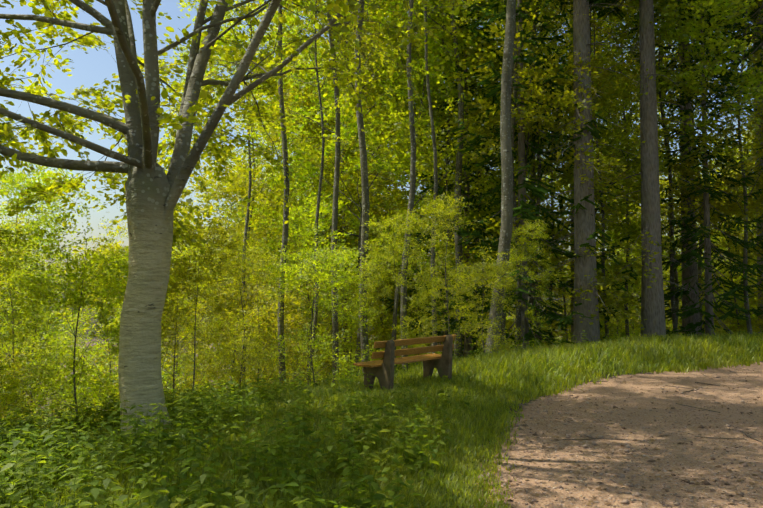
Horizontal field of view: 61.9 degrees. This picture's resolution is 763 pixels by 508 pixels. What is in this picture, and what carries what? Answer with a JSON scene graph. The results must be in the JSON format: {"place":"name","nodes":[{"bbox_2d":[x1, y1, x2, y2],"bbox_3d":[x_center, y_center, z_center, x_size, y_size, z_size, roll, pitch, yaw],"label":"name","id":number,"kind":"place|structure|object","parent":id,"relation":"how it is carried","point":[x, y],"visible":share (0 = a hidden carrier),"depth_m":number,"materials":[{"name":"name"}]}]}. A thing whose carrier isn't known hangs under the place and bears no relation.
{"place":"outdoors","nodes":[
{"label":"outdoors","id":0,"kind":"place"},
{"bbox_2d":[0,0,754,338],"label":"sky","id":1,"kind":"structure","parent":0,"point":[91,68],"materials":[{"name":"blue"}]},
{"bbox_2d":[2,330,762,507],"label":"grass","id":2,"kind":"structure","parent":0,"point":[480,379],"depth_m":7.55,"materials":[{"name":"green plant"}]},
{"bbox_2d":[6,335,762,507],"bbox_3d":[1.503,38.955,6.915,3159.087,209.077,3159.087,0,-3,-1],"label":"terrain","id":3,"kind":"structure","parent":0,"point":[586,413],"depth_m":7.12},
{"bbox_2d":[0,201,52,419],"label":"beech","id":4,"kind":"object","parent":3,"relation":"on","point":[29,318],"depth_m":19.78,"materials":[{"name":"green plant"}]},
{"bbox_2d":[0,219,52,430],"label":"beech","id":5,"kind":"object","parent":3,"relation":"on","point":[13,302],"visible":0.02,"depth_m":32.63,"materials":[{"name":"green plant"}]},
{"bbox_2d":[0,239,58,428],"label":"beech","id":6,"kind":"object","parent":3,"relation":"on","point":[16,353],"depth_m":11.30,"materials":[{"name":"green plant"}]},
{"bbox_2d":[0,218,61,424],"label":"beech","id":7,"kind":"object","parent":3,"relation":"on","point":[8,397],"depth_m":8.81,"materials":[{"name":"green plant"}]},
{"bbox_2d":[0,214,84,425],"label":"beech","id":8,"kind":"object","parent":3,"relation":"on","point":[55,264],"depth_m":14.94,"materials":[{"name":"green plant"}]},
{"bbox_2d":[18,363,71,412],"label":"tree","id":9,"kind":"object","parent":3,"relation":"on","point":[51,380],"depth_m":54.19,"materials":[{"name":"green plant"}]},
{"bbox_2d":[0,163,104,431],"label":"beech","id":10,"kind":"object","parent":3,"relation":"on","point":[45,212],"depth_m":30.40,"materials":[{"name":"green plant"}]},
{"bbox_2d":[1,304,103,427],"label":"beech","id":11,"kind":"object","parent":3,"relation":"on","point":[55,350],"depth_m":39.27,"materials":[{"name":"green plant"}]},
{"bbox_2d":[0,161,110,420],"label":"beech","id":12,"kind":"object","parent":3,"relation":"on","point":[43,221],"depth_m":25.36,"materials":[{"name":"green plant"}]},
{"bbox_2d":[44,353,118,424],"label":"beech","id":13,"kind":"object","parent":3,"relation":"on","point":[99,394],"depth_m":43.72,"materials":[{"name":"green plant"}]},
{"bbox_2d":[0,211,176,422],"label":"beech","id":14,"kind":"object","parent":3,"relation":"on","point":[116,290],"depth_m":9.64,"materials":[{"name":"green plant"}]},
{"bbox_2d":[39,217,175,428],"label":"beech","id":15,"kind":"object","parent":3,"relation":"on","point":[77,352],"depth_m":18.30,"materials":[{"name":"green plant"}]},
{"bbox_2d":[39,245,227,415],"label":"beech","id":16,"kind":"object","parent":3,"relation":"on","point":[92,349],"depth_m":21.41,"materials":[{"name":"green plant"}]},
{"bbox_2d":[47,247,225,421],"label":"beech","id":17,"kind":"object","parent":3,"relation":"on","point":[78,392],"depth_m":38.27,"materials":[{"name":"green plant"}]},
{"bbox_2d":[50,208,251,420],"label":"beech","id":18,"kind":"object","parent":3,"relation":"on","point":[118,247],"depth_m":14.49,"materials":[{"name":"green plant"}]},
{"bbox_2d":[84,220,220,396],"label":"beech","id":19,"kind":"object","parent":3,"relation":"on","point":[191,377],"depth_m":25.55,"materials":[{"name":"green plant"}]},
{"bbox_2d":[95,233,232,403],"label":"beech","id":20,"kind":"object","parent":3,"relation":"on","point":[117,319],"depth_m":12.62,"materials":[{"name":"green plant"}]},
{"bbox_2d":[96,210,260,398],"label":"beech","id":21,"kind":"object","parent":3,"relation":"on","point":[178,371],"depth_m":33.20,"materials":[{"name":"green plant"}]},
{"bbox_2d":[172,351,214,389],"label":"tree","id":22,"kind":"object","parent":3,"relation":"on","point":[189,374],"depth_m":48.55,"materials":[{"name":"green plant"}]},
{"bbox_2d":[161,217,246,393],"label":"beech","id":23,"kind":"object","parent":3,"relation":"on","point":[186,274],"depth_m":10.77,"materials":[{"name":"green plant"}]},
{"bbox_2d":[165,146,310,393],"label":"beech","id":24,"kind":"object","parent":3,"relation":"on","point":[242,190],"depth_m":18.95,"materials":[{"name":"green plant"}]},
{"bbox_2d":[196,233,292,393],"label":"beech","id":25,"kind":"object","parent":3,"relation":"on","point":[234,342],"depth_m":12.03,"materials":[{"name":"green plant"}]},
{"bbox_2d":[123,0,367,376],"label":"beech","id":26,"kind":"object","parent":3,"relation":"on","point":[186,5],"depth_m":22.36,"materials":[{"name":"green plant"}]},
{"bbox_2d":[0,0,511,432],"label":"beech","id":27,"kind":"object","parent":3,"relation":"on","point":[153,191],"depth_m":7.97,"materials":[{"name":"green plant"}]},
{"bbox_2d":[191,256,323,391],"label":"beech","id":28,"kind":"object","parent":3,"relation":"on","point":[295,317],"depth_m":14.69,"materials":[{"name":"green plant"}]},
{"bbox_2d":[216,323,306,387],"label":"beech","id":29,"kind":"object","parent":3,"relation":"on","point":[255,363],"visible":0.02,"depth_m":41.71,"materials":[{"name":"green plant"}]},
{"bbox_2d":[199,205,324,387],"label":"beech","id":30,"kind":"object","parent":3,"relation":"on","point":[247,308],"depth_m":46.11,"materials":[{"name":"green plant"}]},
{"bbox_2d":[207,0,327,387],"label":"beech","id":31,"kind":"object","parent":3,"relation":"on","point":[296,145],"depth_m":16.38,"materials":[{"name":"green plant"}]},
{"bbox_2d":[199,192,352,389],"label":"beech","id":32,"kind":"object","parent":3,"relation":"on","point":[327,362],"depth_m":22.44,"materials":[{"name":"green plant"}]},
{"bbox_2d":[277,0,288,386],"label":"trunk","id":33,"kind":"object","parent":3,"relation":"on","point":[284,234],"visible":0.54,"depth_m":14.00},
{"bbox_2d":[232,160,354,387],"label":"beech","id":34,"kind":"object","parent":3,"relation":"on","point":[312,291],"depth_m":41.26,"materials":[{"name":"green plant"}]},
{"bbox_2d":[246,192,372,387],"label":"beech","id":35,"kind":"object","parent":3,"relation":"on","point":[309,206],"depth_m":19.42,"materials":[{"name":"green plant"}]},
{"bbox_2d":[196,29,425,387],"bbox_3d":[-3.831,1.476,30.212,9.426,24.967,9.843,-2,-4,36],"label":"beech","id":36,"kind":"object","parent":3,"relation":"on","point":[288,146],"depth_m":28.93,"materials":[{"name":"green plant"}]},
{"bbox_2d":[256,219,381,386],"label":"beech","id":37,"kind":"object","parent":3,"relation":"on","point":[319,255],"depth_m":12.64,"materials":[{"name":"green plant"}]},
{"bbox_2d":[234,0,403,384],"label":"beech","id":38,"kind":"object","parent":3,"relation":"on","point":[317,211],"depth_m":15.92,"materials":[{"name":"green plant"}]},
{"bbox_2d":[211,21,427,377],"bbox_3d":[-2.959,0.193,26.559,8.779,22.893,8.224,10,-9,-44],"label":"beech","id":39,"kind":"object","parent":3,"relation":"on","point":[305,104],"depth_m":26.13,"materials":[{"name":"green plant"}]},
{"bbox_2d":[326,0,339,383],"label":"trunk","id":40,"kind":"object","parent":3,"relation":"on","point":[335,329],"visible":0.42,"depth_m":18.02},
{"bbox_2d":[246,49,428,383],"bbox_3d":[-2.913,2.761,35.918,11.311,29.960,11.812,-1,-3,11],"label":"beech","id":41,"kind":"object","parent":3,"relation":"on","point":[300,236],"depth_m":34.84,"materials":[{"name":"green plant"}]},
{"bbox_2d":[303,249,387,382],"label":"beech","id":42,"kind":"object","parent":3,"relation":"on","point":[370,341],"depth_m":44.50,"materials":[{"name":"green plant"}]},
{"bbox_2d":[223,0,482,382],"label":"beech","id":43,"kind":"object","parent":3,"relation":"on","point":[436,60],"depth_m":21.30,"materials":[{"name":"green plant"}]},
{"bbox_2d":[212,0,493,375],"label":"beech","id":44,"kind":"object","parent":3,"relation":"on","point":[350,184],"depth_m":24.13,"materials":[{"name":"green plant"}]},
{"bbox_2d":[354,0,369,379],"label":"trunk","id":45,"kind":"object","parent":3,"relation":"on","point":[365,191],"visible":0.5,"depth_m":14.32,"materials":[{"name":"grey plant"}]},
{"bbox_2d":[273,170,452,381],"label":"beech","id":46,"kind":"object","parent":3,"relation":"on","point":[389,331],"depth_m":27.76,"materials":[{"name":"green plant"}]},
{"bbox_2d":[303,15,442,373],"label":"beech","id":47,"kind":"object","parent":3,"relation":"on","point":[394,186],"depth_m":35.17,"materials":[{"name":"green plant"}]},
{"bbox_2d":[0,325,759,507],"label":"herb","id":48,"kind":"object","parent":3,"relation":"on","point":[30,462],"depth_m":5.01,"materials":[{"name":"green plant"}]},
{"bbox_2d":[350,208,440,348],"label":"beech","id":49,"kind":"object","parent":3,"relation":"on","point":[398,244],"depth_m":13.22,"materials":[{"name":"green plant"}]},
{"bbox_2d":[320,126,479,368],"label":"beech","id":50,"kind":"object","parent":3,"relation":"on","point":[391,225],"depth_m":39.85,"materials":[{"name":"green plant"}]},
{"bbox_2d":[353,335,455,390],"bbox_3d":[0.455,1.791,10.328,0.604,0.899,1.996,-3,-4,44],"label":"bench","id":51,"kind":"object","parent":3,"relation":"on","point":[382,371],"visible":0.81,"depth_m":10.12,"materials":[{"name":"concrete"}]},
{"bbox_2d":[400,0,415,369],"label":"trunk","id":52,"kind":"object","parent":3,"relation":"on","point":[403,303],"visible":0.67,"depth_m":15.97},
{"bbox_2d":[311,8,516,365],"bbox_3d":[1.714,-2.138,29.302,10.369,27.463,10.827,1,-3,-11],"label":"beech","id":53,"kind":"object","parent":3,"relation":"on","point":[382,156],"depth_m":27.72,"materials":[{"name":"green plant"}]},
{"bbox_2d":[366,0,476,353],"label":"beech","id":54,"kind":"object","parent":3,"relation":"on","point":[435,160],"depth_m":17.62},
{"bbox_2d":[357,210,485,376],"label":"beech","id":55,"kind":"object","parent":3,"relation":"on","point":[389,336],"depth_m":25.59,"materials":[{"name":"green plant"}]},
{"bbox_2d":[315,0,532,373],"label":"beech","id":56,"kind":"object","parent":3,"relation":"on","point":[430,152],"depth_m":19.94,"materials":[{"name":"green plant"}]},
{"bbox_2d":[305,0,558,344],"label":"beech","id":57,"kind":"object","parent":3,"relation":"on","point":[477,213],"depth_m":23.43,"materials":[{"name":"green plant"}]},
{"bbox_2d":[382,282,487,362],"bbox_3d":[3.083,6.888,32.087,7.064,11.867,7.110,1,-8,-2],"label":"shrub","id":58,"kind":"object","parent":3,"relation":"on","point":[440,330],"depth_m":31.66,"materials":[{"name":"green plant"}]},
{"bbox_2d":[399,190,492,347],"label":"beech","id":59,"kind":"object","parent":3,"relation":"on","point":[452,213],"depth_m":13.87,"materials":[{"name":"green plant"}]},
{"bbox_2d":[365,0,533,359],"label":"beech","id":60,"kind":"object","parent":3,"relation":"on","point":[458,248],"depth_m":20.05,"materials":[{"name":"green plant"}]},
{"bbox_2d":[328,0,572,349],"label":"beech","id":61,"kind":"object","parent":3,"relation":"on","point":[451,189],"depth_m":25.32,"materials":[{"name":"green plant"}]},
{"bbox_2d":[370,0,566,370],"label":"tree","id":62,"kind":"object","parent":3,"relation":"on","point":[484,234],"depth_m":24.20,"materials":[{"name":"green plant"}]},
{"bbox_2d":[448,244,525,355],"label":"sapling","id":63,"kind":"object","parent":3,"relation":"on","point":[499,271],"depth_m":15.13,"materials":[{"name":"green plant"}]},
{"bbox_2d":[379,17,598,336],"bbox_3d":[5.625,-2.377,33.385,11.941,31.298,10.620,-1,-3,24],"label":"beech","id":64,"kind":"object","parent":3,"relation":"on","point":[489,294],"depth_m":32.00,"materials":[{"name":"green plant"}]},
{"bbox_2d":[485,0,515,355],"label":"trunk","id":65,"kind":"object","parent":3,"relation":"on","point":[504,246],"visible":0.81,"depth_m":16.44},
{"bbox_2d":[442,176,559,340],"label":"beech","id":66,"kind":"object","parent":3,"relation":"on","point":[494,259],"depth_m":39.25,"materials":[{"name":"green plant"}]},
{"bbox_2d":[437,159,570,344],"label":"beech","id":67,"kind":"object","parent":3,"relation":"on","point":[547,267],"depth_m":46.40,"materials":[{"name":"green plant"}]},
{"bbox_2d":[511,11,521,349],"bbox_3d":[4.304,-8.965,18.912,5.174,25.069,4.952,-2,-3,28],"label":"trunk","id":68,"kind":"object","parent":3,"relation":"on","point":[518,315],"visible":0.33,"depth_m":18.93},
{"bbox_2d":[474,309,570,350],"bbox_3d":[6.735,6.159,29.762,5.393,9.001,5.358,-7,-6,39],"label":"shrub","id":69,"kind":"object","parent":3,"relation":"on","point":[546,324],"depth_m":29.51,"materials":[{"name":"green plant"}]},
{"bbox_2d":[409,0,637,356],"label":"spruce","id":70,"kind":"object","parent":3,"relation":"on","point":[539,188],"depth_m":19.10,"materials":[{"name":"green plant"}]},
{"bbox_2d":[486,219,560,349],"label":"sapling","id":71,"kind":"object","parent":3,"relation":"on","point":[530,251],"depth_m":16.76,"materials":[{"name":"green plant"}]},
{"bbox_2d":[492,0,572,343],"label":"beech","id":72,"kind":"object","parent":3,"relation":"on","point":[503,322],"depth_m":18.63,"materials":[{"name":"green plant"}]},
{"bbox_2d":[479,137,598,328],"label":"tree","id":73,"kind":"object","parent":3,"relation":"on","point":[540,231],"depth_m":41.99,"materials":[{"name":"green plant"}]},
{"bbox_2d":[462,0,640,344],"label":"beech","id":74,"kind":"object","parent":3,"relation":"on","point":[620,216],"depth_m":24.41,"materials":[{"name":"green plant"}]},
{"bbox_2d":[430,7,674,347],"bbox_3d":[4.842,-1.962,19.698,6.630,11.066,6.588,0,-3,-5],"label":"tree","id":75,"kind":"object","parent":3,"relation":"on","point":[567,99],"depth_m":18.53,"materials":[{"name":"green plant"}]},
{"bbox_2d":[516,0,602,346],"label":"beech","id":76,"kind":"object","parent":3,"relation":"on","point":[538,201],"depth_m":20.63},
{"bbox_2d":[491,111,639,340],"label":"beech","id":77,"kind":"object","parent":3,"relation":"on","point":[569,268],"depth_m":31.94,"materials":[{"name":"green plant"}]},
{"bbox_2d":[372,361,762,488],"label":"twigs","id":78,"kind":"object","parent":3,"relation":"on","point":[676,403],"visible":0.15,"depth_m":7.33,"materials":[{"name":"brown wood"}]},
{"bbox_2d":[504,1,637,341],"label":"tree","id":79,"kind":"object","parent":3,"relation":"on","point":[562,101],"depth_m":27.90,"materials":[{"name":"green plant"}]},
{"bbox_2d":[517,0,659,347],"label":"beech","id":80,"kind":"object","parent":3,"relation":"on","point":[597,48],"depth_m":21.95,"materials":[{"name":"green plant"}]},
{"bbox_2d":[502,0,677,343],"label":"spruce","id":81,"kind":"object","parent":3,"relation":"on","point":[584,230],"depth_m":18.07,"materials":[{"name":"grey plant"}]},
{"bbox_2d":[516,0,670,337],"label":"beech","id":82,"kind":"object","parent":3,"relation":"on","point":[551,46],"depth_m":19.99,"materials":[{"name":"green plant"}]},
{"bbox_2d":[443,364,762,507],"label":"litter","id":83,"kind":"object","parent":3,"relation":"on","point":[609,503],"visible":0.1,"depth_m":6.19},
{"bbox_2d":[489,0,730,297],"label":"beech","id":84,"kind":"object","parent":3,"relation":"on","point":[615,141],"depth_m":20.48,"materials":[{"name":"green plant"}]},
{"bbox_2d":[472,362,762,507],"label":"pebbles","id":85,"kind":"object","parent":3,"relation":"on","point":[622,475],"visible":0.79,"depth_m":6.37,"materials":[{"name":"brown gravel"}]},
{"bbox_2d":[568,298,672,338],"bbox_3d":[12.166,6.876,32.565,5.842,9.750,5.804,1,-1,37],"label":"shrub","id":86,"kind":"object","parent":3,"relation":"on","point":[614,326],"depth_m":32.61,"materials":[{"name":"green plant"}]},
{"bbox_2d":[550,8,711,338],"bbox_3d":[9.831,-3.692,25.320,6.815,19.698,6.531,0,-4,-4],"label":"beech","id":87,"kind":"object","parent":3,"relation":"on","point":[666,109],"depth_m":24.59,"materials":[{"name":"green plant"}]},
{"bbox_2d":[596,219,669,338],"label":"tree","id":88,"kind":"object","parent":3,"relation":"on","point":[629,290],"depth_m":29.00,"materials":[{"name":"green plant"}]},
{"bbox_2d":[553,129,715,340],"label":"beech","id":89,"kind":"object","parent":3,"relation":"on","point":[666,323],"depth_m":43.59,"materials":[{"name":"green plant"}]},
{"bbox_2d":[555,64,715,344],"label":"beech","id":90,"kind":"object","parent":3,"relation":"on","point":[664,283],"depth_m":39.68,"materials":[{"name":"green plant"}]},
{"bbox_2d":[599,251,680,336],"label":"tree","id":91,"kind":"object","parent":3,"relation":"on","point":[638,297],"depth_m":48.72,"materials":[{"name":"green plant"}]},
{"bbox_2d":[554,12,740,333],"bbox_3d":[11.010,-5.879,25.817,8.441,24.398,8.089,-2,-4,39],"label":"beech","id":92,"kind":"object","parent":3,"relation":"on","point":[633,84],"depth_m":25.23,"materials":[{"name":"green plant"}]},
{"bbox_2d":[555,0,747,338],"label":"spruce","id":93,"kind":"object","parent":3,"relation":"on","point":[652,307],"depth_m":18.57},
{"bbox_2d":[557,0,762,333],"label":"beech","id":94,"kind":"object","parent":3,"relation":"on","point":[685,34],"depth_m":18.95,"materials":[{"name":"green plant"}]},
{"bbox_2d":[607,235,728,337],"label":"beech","id":95,"kind":"object","parent":3,"relation":"on","point":[641,276],"depth_m":34.40,"materials":[{"name":"green plant"}]},
{"bbox_2d":[601,10,758,332],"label":"beech","id":96,"kind":"object","parent":3,"relation":"on","point":[671,131],"depth_m":28.65,"materials":[{"name":"green plant"}]},
{"bbox_2d":[620,0,762,336],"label":"spruce","id":97,"kind":"object","parent":3,"relation":"on","point":[693,253],"depth_m":19.50,"materials":[{"name":"green plant"}]},
{"bbox_2d":[621,1,762,335],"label":"spruce","id":98,"kind":"object","parent":3,"relation":"on","point":[694,318],"depth_m":22.41,"materials":[{"name":"green plant"}]},
{"bbox_2d":[626,0,762,333],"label":"beech","id":99,"kind":"object","parent":3,"relation":"on","point":[684,172],"depth_m":19.49,"materials":[{"name":"green plant"}]},
{"bbox_2d":[667,163,740,335],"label":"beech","id":100,"kind":"object","parent":3,"relation":"on","point":[716,257],"depth_m":46.76,"materials":[{"name":"green plant"}]},
{"bbox_2d":[662,155,750,331],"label":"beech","id":101,"kind":"object","parent":3,"relation":"on","point":[717,258],"depth_m":43.74,"materials":[{"name":"green plant"}]},
{"bbox_2d":[660,167,756,335],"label":"tree","id":102,"kind":"object","parent":3,"relation":"on","point":[679,333],"depth_m":33.13,"materials":[{"name":"green plant"}]},
{"bbox_2d":[662,229,757,335],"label":"tree","id":103,"kind":"object","parent":3,"relation":"on","point":[680,276],"depth_m":30.75,"materials":[{"name":"green plant"}]},
{"bbox_2d":[663,135,757,332],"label":"tree","id":104,"kind":"object","parent":3,"relation":"on","point":[735,281],"depth_m":32.19,"materials":[{"name":"green plant"}]},
{"bbox_2d":[659,152,762,334],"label":"tree","id":105,"kind":"object","parent":3,"relation":"on","point":[731,206],"depth_m":21.94,"materials":[{"name":"green plant"}]},
{"bbox_2d":[681,0,762,311],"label":"spruce","id":106,"kind":"object","parent":3,"relation":"on","point":[742,32],"depth_m":20.96,"materials":[{"name":"green plant"}]},
{"bbox_2d":[691,4,762,332],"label":"spruce","id":107,"kind":"object","parent":3,"relation":"on","point":[758,225],"depth_m":25.28,"materials":[{"name":"green plant"}]},
{"bbox_2d":[697,94,757,334],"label":"beech","id":108,"kind":"object","parent":3,"relation":"on","point":[740,186],"depth_m":38.34,"materials":[{"name":"green plant"}]},
{"bbox_2d":[703,187,757,333],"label":"tree","id":109,"kind":"object","parent":3,"relation":"on","point":[742,303],"depth_m":30.47,"materials":[{"name":"green plant"}]},
{"bbox_2d":[711,30,756,331],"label":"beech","id":110,"kind":"object","parent":3,"relation":"on","point":[736,154],"depth_m":46.74,"materials":[{"name":"green plant"}]},
{"bbox_2d":[716,223,756,328],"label":"tree","id":111,"kind":"object","parent":3,"relation":"on","point":[740,246],"depth_m":34.83,"materials":[{"name":"green plant"}]},
{"bbox_2d":[723,165,757,320],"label":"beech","id":112,"kind":"object","parent":3,"relation":"on","point":[747,275],"depth_m":31.67,"materials":[{"name":"green plant"}]},
{"bbox_2d":[721,0,762,88],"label":"tree","id":113,"kind":"object","parent":3,"relation":"on","point":[760,32],"depth_m":22.44,"materials":[{"name":"green plant"}]},
{"bbox_2d":[735,188,757,304],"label":"tree","id":114,"kind":"object","parent":3,"relation":"on","point":[749,237],"visible":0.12,"depth_m":28.33,"materials":[{"name":"green plant"}]},
{"bbox_2d":[532,313,570,341],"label":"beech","id":115,"kind":"object","parent":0,"point":[561,333],"depth_m":47.13,"materials":[{"name":"green plant"}]}
]}

